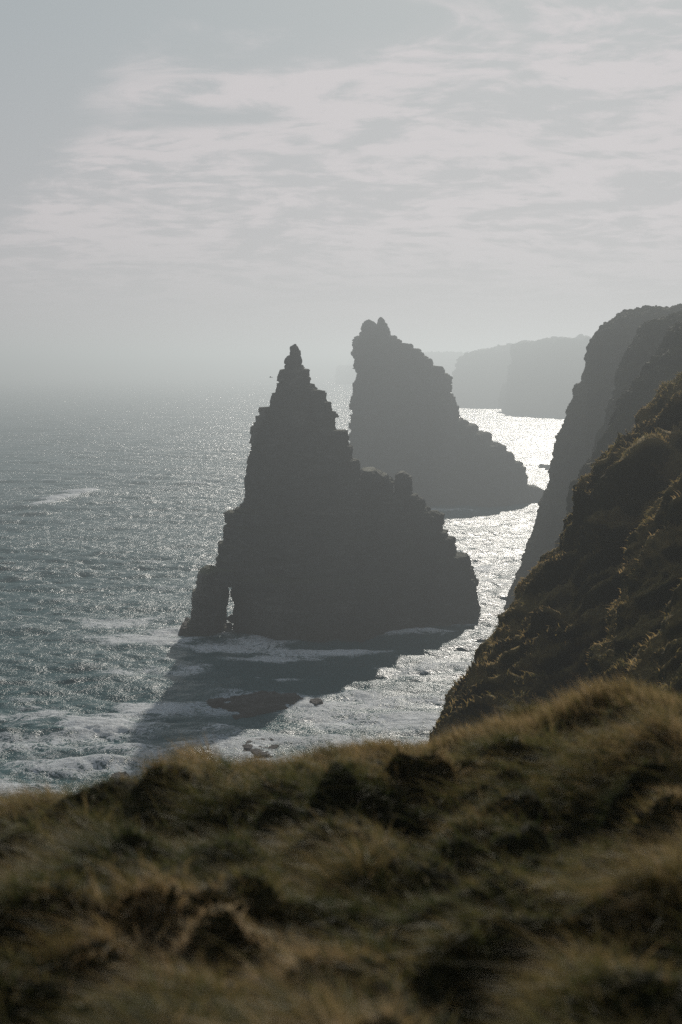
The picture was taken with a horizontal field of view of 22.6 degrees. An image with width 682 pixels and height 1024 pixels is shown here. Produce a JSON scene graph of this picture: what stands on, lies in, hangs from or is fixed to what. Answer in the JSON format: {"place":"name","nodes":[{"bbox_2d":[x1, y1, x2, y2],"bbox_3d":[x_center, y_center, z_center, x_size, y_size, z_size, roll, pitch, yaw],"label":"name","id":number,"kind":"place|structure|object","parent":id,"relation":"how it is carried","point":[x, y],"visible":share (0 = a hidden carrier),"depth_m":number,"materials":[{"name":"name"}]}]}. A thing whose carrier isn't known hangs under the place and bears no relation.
{"place":"outdoors","nodes":[
{"label":"outdoors","id":0,"kind":"place"},
{"bbox_2d":[0,372,565,797],"bbox_3d":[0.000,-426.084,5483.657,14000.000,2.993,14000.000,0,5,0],"label":"sea","id":1,"kind":"structure","parent":0,"point":[121,493],"depth_m":340.43,"materials":[{"name":"liquid"}]},
{"bbox_2d":[110,772,129,778],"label":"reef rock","id":2,"kind":"object","parent":1,"relation":"in","point":[119,774],"visible":0.22,"depth_m":186.82,"materials":[{"name":"grey stone"}]},
{"bbox_2d":[178,617,189,635],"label":"reef rock","id":3,"kind":"object","parent":1,"relation":"in","point":[183,627],"visible":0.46,"depth_m":288.86,"materials":[{"name":"grey stone"}]},
{"bbox_2d":[206,691,302,719],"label":"reef rock","id":4,"kind":"object","parent":1,"relation":"in","point":[254,704],"visible":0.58,"depth_m":225.80,"materials":[{"name":"grey stone"}]},
{"bbox_2d":[242,738,278,757],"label":"reef rock","id":5,"kind":"object","parent":1,"relation":"in","point":[247,747],"visible":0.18,"depth_m":200.12,"materials":[{"name":"grey stone"}]},
{"bbox_2d":[309,698,322,705],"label":"reef rock","id":6,"kind":"object","parent":1,"relation":"in","point":[316,701],"visible":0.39,"depth_m":226.38,"materials":[{"name":"grey stone"}]},
{"bbox_2d":[183,344,480,642],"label":"sea stack","id":7,"kind":"object","parent":1,"relation":"in","point":[325,537],"visible":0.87,"depth_m":285.96,"materials":[{"name":"stone"}]},
{"bbox_2d":[335,365,356,383],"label":"sea stack","id":8,"kind":"object","parent":1,"relation":"in","point":[345,374],"visible":0.53,"depth_m":4143.50,"materials":[{"name":"stone"}]},
{"bbox_2d":[348,317,543,506],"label":"sea stack","id":9,"kind":"object","parent":1,"relation":"in","point":[404,408],"visible":0.88,"depth_m":553.91,"materials":[{"name":"stone"}]},
{"bbox_2d":[451,343,511,405],"bbox_3d":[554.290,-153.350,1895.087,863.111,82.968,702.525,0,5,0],"label":"hazy headland","id":10,"kind":"structure","parent":1,"relation":"in","point":[479,377],"depth_m":1904.44,"materials":[{"name":"grey stone"}]},
{"bbox_2d":[538,464,549,469],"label":"reef rock","id":11,"kind":"object","parent":1,"relation":"in","point":[546,466],"visible":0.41,"depth_m":750.02,"materials":[{"name":"grey stone"}]},
{"bbox_2d":[498,334,590,415],"bbox_3d":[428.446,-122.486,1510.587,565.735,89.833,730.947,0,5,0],"label":"hazy headland","id":12,"kind":"structure","parent":1,"relation":"in","point":[544,375],"depth_m":1593.15,"materials":[{"name":"grey stone"}]},
{"bbox_2d":[0,674,681,1023],"bbox_3d":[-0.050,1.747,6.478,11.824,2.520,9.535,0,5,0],"label":"clifftop grass","id":13,"kind":"structure","parent":0,"point":[328,1009],"depth_m":4.94,"materials":[{"name":"plant"}]},
{"bbox_2d":[0,665,681,803],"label":"brow grass","id":14,"kind":"structure","parent":0,"point":[598,697],"depth_m":8.65,"materials":[{"name":"beige plant"}]},
{"bbox_2d":[0,0,681,371],"label":"sky","id":15,"kind":"structure","parent":0,"point":[186,185],"materials":[{"name":"grey"}]},
{"bbox_2d":[424,351,471,375],"bbox_3d":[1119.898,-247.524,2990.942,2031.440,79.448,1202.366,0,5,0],"label":"distant headland","id":16,"kind":"structure","parent":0,"point":[447,360],"depth_m":3021.27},
{"bbox_2d":[427,372,681,742],"bbox_3d":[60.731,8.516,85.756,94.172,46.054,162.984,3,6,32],"label":"mossy slope","id":17,"kind":"structure","parent":0,"point":[648,451],"depth_m":88.01,"materials":[{"name":"green plant"}]},
{"bbox_2d":[503,303,681,609],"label":"rock cliff","id":18,"kind":"structure","parent":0,"point":[610,341],"depth_m":321.36,"materials":[{"name":"grey stone"}]},
{"bbox_2d":[555,322,681,547],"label":"rock cliff","id":19,"kind":"structure","parent":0,"point":[664,364],"depth_m":197.59,"materials":[{"name":"grey stone"}]},
{"bbox_2d":[587,473,681,690],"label":"mossy spur","id":20,"kind":"structure","parent":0,"point":[663,592],"depth_m":72.89,"materials":[{"name":"green plant"}]},
{"bbox_2d":[592,311,681,450],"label":"rock cliff","id":21,"kind":"structure","parent":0,"point":[642,348],"depth_m":245.22,"materials":[{"name":"grey stone"}]},
{"bbox_2d":[623,579,681,696],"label":"mossy spur","id":22,"kind":"structure","parent":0,"point":[670,667],"depth_m":63.90,"materials":[{"name":"green plant"}]}
]}

